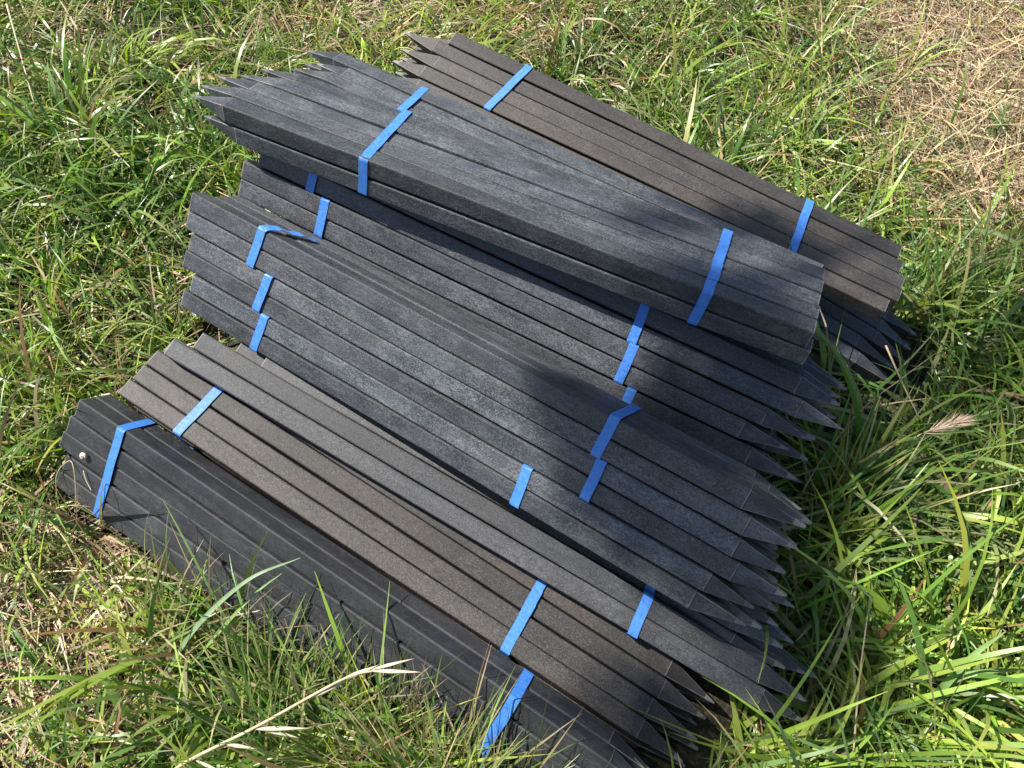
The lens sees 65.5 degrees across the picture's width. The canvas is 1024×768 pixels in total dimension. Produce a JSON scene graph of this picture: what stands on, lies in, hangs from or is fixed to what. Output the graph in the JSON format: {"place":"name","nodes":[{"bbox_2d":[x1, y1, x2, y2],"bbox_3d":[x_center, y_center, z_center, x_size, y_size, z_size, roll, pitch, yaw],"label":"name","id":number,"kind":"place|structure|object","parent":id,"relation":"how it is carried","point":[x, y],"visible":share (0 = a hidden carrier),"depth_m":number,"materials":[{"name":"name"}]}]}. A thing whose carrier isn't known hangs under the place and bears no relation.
{"place":"outdoors","nodes":[
{"label":"outdoors","id":0,"kind":"place"},
{"bbox_2d":[0,0,1023,767],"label":"ground","id":1,"kind":"structure","parent":0,"point":[720,710],"depth_m":1.81,"materials":[{"name":"green plant"}]},
{"bbox_2d":[6,3,35,106],"bbox_3d":[-1.217,-0.833,1.961,0.012,0.044,0.412,-21,64,-15],"label":"dry stalk","id":2,"kind":"object","parent":1,"relation":"on","point":[7,7],"visible":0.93,"depth_m":1.94,"materials":[{"name":"beige plant"}]},
{"bbox_2d":[55,460,76,520],"bbox_3d":[-0.794,0.196,1.435,0.064,0.121,0.076,7,60,0],"label":"dry stalk","id":3,"kind":"object","parent":1,"relation":"on","point":[56,485],"visible":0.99,"depth_m":1.40,"materials":[{"name":"beige plant"}]},
{"bbox_2d":[42,505,316,718],"bbox_3d":[-0.536,0.380,1.326,0.416,0.270,0.236,29,62,12],"label":"grass tuft","id":4,"kind":"object","parent":1,"relation":"on","point":[180,606],"visible":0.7,"depth_m":1.33,"materials":[{"name":"green plant"}]},
{"bbox_2d":[128,555,439,767],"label":"grass tuft","id":5,"kind":"object","parent":1,"relation":"on","point":[269,675],"visible":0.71,"depth_m":1.26,"materials":[{"name":"green plant"}]},
{"bbox_2d":[57,394,648,767],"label":"stake bundle","id":6,"kind":"object","parent":1,"relation":"on","point":[140,463],"visible":0.88,"depth_m":1.34,"materials":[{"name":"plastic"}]},
{"bbox_2d":[79,452,86,458],"bbox_3d":[-0.784,0.131,1.454,0.014,0.010,0.012,3,60,-3],"label":"snail shell","id":7,"kind":"object","parent":6,"relation":"on","point":[82,455],"visible":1,"depth_m":1.45},
{"bbox_2d":[243,619,541,767],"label":"grass tuft","id":8,"kind":"object","parent":1,"relation":"on","point":[406,731],"visible":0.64,"depth_m":1.22,"materials":[{"name":"green plant"}]},
{"bbox_2d":[118,338,713,767],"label":"stake bundle","id":9,"kind":"object","parent":1,"relation":"on","point":[602,668],"visible":0.84,"depth_m":1.38,"materials":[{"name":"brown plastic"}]},
{"bbox_2d":[164,333,816,721],"bbox_3d":[-0.060,0.220,1.425,1.294,0.090,0.117,29,79,8],"label":"stake bundle","id":10,"kind":"object","parent":9,"relation":"on","point":[426,481],"visible":0.77,"depth_m":1.39,"materials":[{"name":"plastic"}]},
{"bbox_2d":[317,645,583,767],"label":"grass tuft","id":11,"kind":"object","parent":1,"relation":"on","point":[470,753],"visible":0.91,"depth_m":1.18,"materials":[{"name":"green plant"}]},
{"bbox_2d":[0,0,1023,767],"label":"dry straw","id":12,"kind":"object","parent":1,"relation":"on","point":[932,98],"visible":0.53,"depth_m":2.13,"materials":[{"name":"beige plant"}]},
{"bbox_2d":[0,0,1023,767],"bbox_3d":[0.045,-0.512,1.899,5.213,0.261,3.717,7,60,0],"label":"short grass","id":13,"kind":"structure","parent":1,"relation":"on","point":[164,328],"depth_m":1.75,"materials":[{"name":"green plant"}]},
{"bbox_2d":[166,558,298,673],"bbox_3d":[-0.469,0.380,1.319,0.280,0.180,0.019,-28,66,-18],"label":"grass blade","id":14,"kind":"object","parent":13,"relation":"on","point":[206,615],"visible":0.95,"depth_m":1.28,"materials":[{"name":"green plant"}]},
{"bbox_2d":[175,658,418,767],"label":"seed head","id":15,"kind":"object","parent":13,"relation":"on","point":[275,730],"visible":0.98,"depth_m":1.16},
{"bbox_2d":[852,563,871,750],"bbox_3d":[0.593,0.455,1.353,0.017,0.044,0.315,16,60,5],"label":"dry stalk","id":16,"kind":"object","parent":13,"relation":"on","point":[855,726],"visible":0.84,"depth_m":1.32,"materials":[{"name":"plant"}]},
{"bbox_2d":[885,345,920,419],"bbox_3d":[0.789,-0.002,1.612,0.012,0.053,0.156,-18,63,-14],"label":"dry stalk","id":17,"kind":"object","parent":13,"relation":"on","point":[892,360],"visible":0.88,"depth_m":1.61,"materials":[{"name":"beige plant"}]},
{"bbox_2d":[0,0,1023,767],"bbox_3d":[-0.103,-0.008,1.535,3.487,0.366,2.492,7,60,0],"label":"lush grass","id":18,"kind":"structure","parent":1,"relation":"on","point":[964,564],"depth_m":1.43,"materials":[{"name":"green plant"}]},
{"bbox_2d":[190,573,281,664],"bbox_3d":[-0.466,0.404,1.326,0.220,0.143,0.010,-33,67,-20],"label":"grass blade","id":19,"kind":"object","parent":18,"relation":"on","point":[232,616],"visible":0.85,"depth_m":1.29,"materials":[{"name":"green plant"}]},
{"bbox_2d":[802,354,933,490],"bbox_3d":[0.703,0.065,1.586,0.402,0.082,0.028,-38,69,-22],"label":"dry stalk","id":20,"kind":"object","parent":18,"relation":"on","point":[854,417],"visible":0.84,"depth_m":1.57,"materials":[{"name":"plant"}]},
{"bbox_2d":[0,0,1023,767],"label":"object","id":21,"kind":"object","parent":1,"relation":"on","point":[604,100],"visible":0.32,"depth_m":2.08,"materials":[{"name":"plant"}]},
{"bbox_2d":[238,160,815,460],"bbox_3d":[0.021,-0.154,1.542,1.211,0.188,0.118,26,106,7],"label":"stake bundle","id":22,"kind":"object","parent":1,"relation":"on","point":[690,392],"visible":0.86,"depth_m":1.47,"materials":[{"name":"dark grey plastic"},{"name":"blue plastic"}]},
{"bbox_2d":[286,220,800,482],"bbox_3d":[0.040,-0.072,1.513,1.099,0.124,0.056,26,106,7],"label":"stake","id":23,"kind":"object","parent":22,"relation":"on","point":[741,451],"visible":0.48,"depth_m":1.44,"materials":[{"name":"dark grey recycled plastic"},{"name":"blue plastic"}]},
{"bbox_2d":[258,153,846,429],"bbox_3d":[0.058,-0.220,1.518,1.225,0.167,0.110,26,106,7],"label":"stake bundle","id":24,"kind":"object","parent":22,"relation":"on","point":[791,388],"visible":0.61,"depth_m":1.43,"materials":[{"name":"dark grey recycled plastic"},{"name":"blue plastic"}]},
{"bbox_2d":[194,69,825,364],"bbox_3d":[-0.032,-0.347,1.446,1.217,0.080,0.190,23,49,10],"label":"stake bundle","id":25,"kind":"object","parent":24,"relation":"on","point":[725,282],"visible":1,"depth_m":1.39,"materials":[{"name":"dark grey plastic"},{"name":"blue plastic"}]},
{"bbox_2d":[292,50,823,267],"bbox_3d":[0.031,-0.436,1.612,1.214,0.084,0.116,28,56,14],"label":"stake","id":26,"kind":"object","parent":24,"relation":"on","point":[344,71],"visible":0.37,"depth_m":1.62,"materials":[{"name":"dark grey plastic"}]},
{"bbox_2d":[564,544,793,668],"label":"stake bundle","id":27,"kind":"object","parent":1,"relation":"on","point":[733,633],"visible":0.16,"depth_m":1.32,"materials":[{"name":"dark grey recycled plastic"},{"name":"blue plastic"}]},
{"bbox_2d":[181,275,793,629],"bbox_3d":[-0.095,0.089,1.423,1.254,0.081,0.125,28,20,15],"label":"stake bundle","id":28,"kind":"object","parent":27,"relation":"on","point":[664,569],"visible":0.77,"depth_m":1.34,"materials":[{"name":"dark grey plastic"},{"name":"blue plastic"}]},
{"bbox_2d":[183,234,786,596],"bbox_3d":[-0.083,0.016,1.403,1.230,0.082,0.121,28,20,15],"label":"stake bundle","id":29,"kind":"object","parent":28,"relation":"on","point":[700,538],"visible":0.77,"depth_m":1.33,"materials":[{"name":"dark grey plastic"},{"name":"blue plastic"}]},
{"bbox_2d":[186,193,811,548],"bbox_3d":[-0.067,-0.058,1.381,1.226,0.089,0.116,28,20,15],"label":"stake bundle","id":30,"kind":"object","parent":29,"relation":"on","point":[726,491],"visible":1,"depth_m":1.32,"materials":[{"name":"dark grey recycled plastic"},{"name":"blue plastic"}]},
{"bbox_2d":[808,294,916,393],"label":"stake bundle","id":31,"kind":"object","parent":1,"relation":"on","point":[863,341],"visible":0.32,"depth_m":1.74,"materials":[{"name":"dark grey recycled plastic"},{"name":"blue plastic"}]},
{"bbox_2d":[393,32,905,309],"bbox_3d":[0.272,-0.498,1.763,1.239,0.105,0.162,29,70,11],"label":"stake bundle","id":32,"kind":"object","parent":31,"relation":"on","point":[529,98],"visible":0.86,"depth_m":1.72,"materials":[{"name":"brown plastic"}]},
{"bbox_2d":[400,77,889,320],"bbox_3d":[0.230,-0.429,1.713,1.198,0.042,0.044,29,70,11],"label":"loose stake","id":33,"kind":"object","parent":32,"relation":"on","point":[856,297],"visible":0.2,"depth_m":1.60,"materials":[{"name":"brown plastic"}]},
{"bbox_2d":[776,379,1013,559],"bbox_3d":[0.683,0.166,1.508,0.331,0.329,0.382,-14,62,-12],"label":"grass tuft","id":34,"kind":"object","parent":1,"relation":"on","point":[859,469],"visible":0.77,"depth_m":1.50,"materials":[{"name":"green plant"}]},
{"bbox_2d":[887,412,976,454],"bbox_3d":[0.826,0.113,1.591,0.196,0.140,0.046,-17,63,-13],"label":"barley spike","id":35,"kind":"object","parent":1,"relation":"on","point":[946,425],"visible":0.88,"depth_m":1.56,"materials":[{"name":"beige plant"}]},
{"bbox_2d":[884,191,1023,364],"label":"grass tuft","id":36,"kind":"object","parent":1,"relation":"on","point":[973,275],"visible":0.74,"depth_m":1.79,"materials":[{"name":"green plant"}]},
{"bbox_2d":[926,632,1004,705],"bbox_3d":[0.764,0.488,1.370,0.029,0.140,0.148,39,65,17],"label":"grass blade","id":37,"kind":"object","parent":1,"relation":"on","point":[947,681],"visible":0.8,"depth_m":1.33,"materials":[{"name":"green plant"}]},
{"bbox_2d":[932,669,1016,702],"bbox_3d":[0.779,0.511,1.368,0.124,0.122,0.037,-20,63,-15],"label":"grass blade","id":38,"kind":"object","parent":1,"relation":"on","point":[970,674],"visible":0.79,"depth_m":1.32,"materials":[{"name":"green plant"}]}
]}

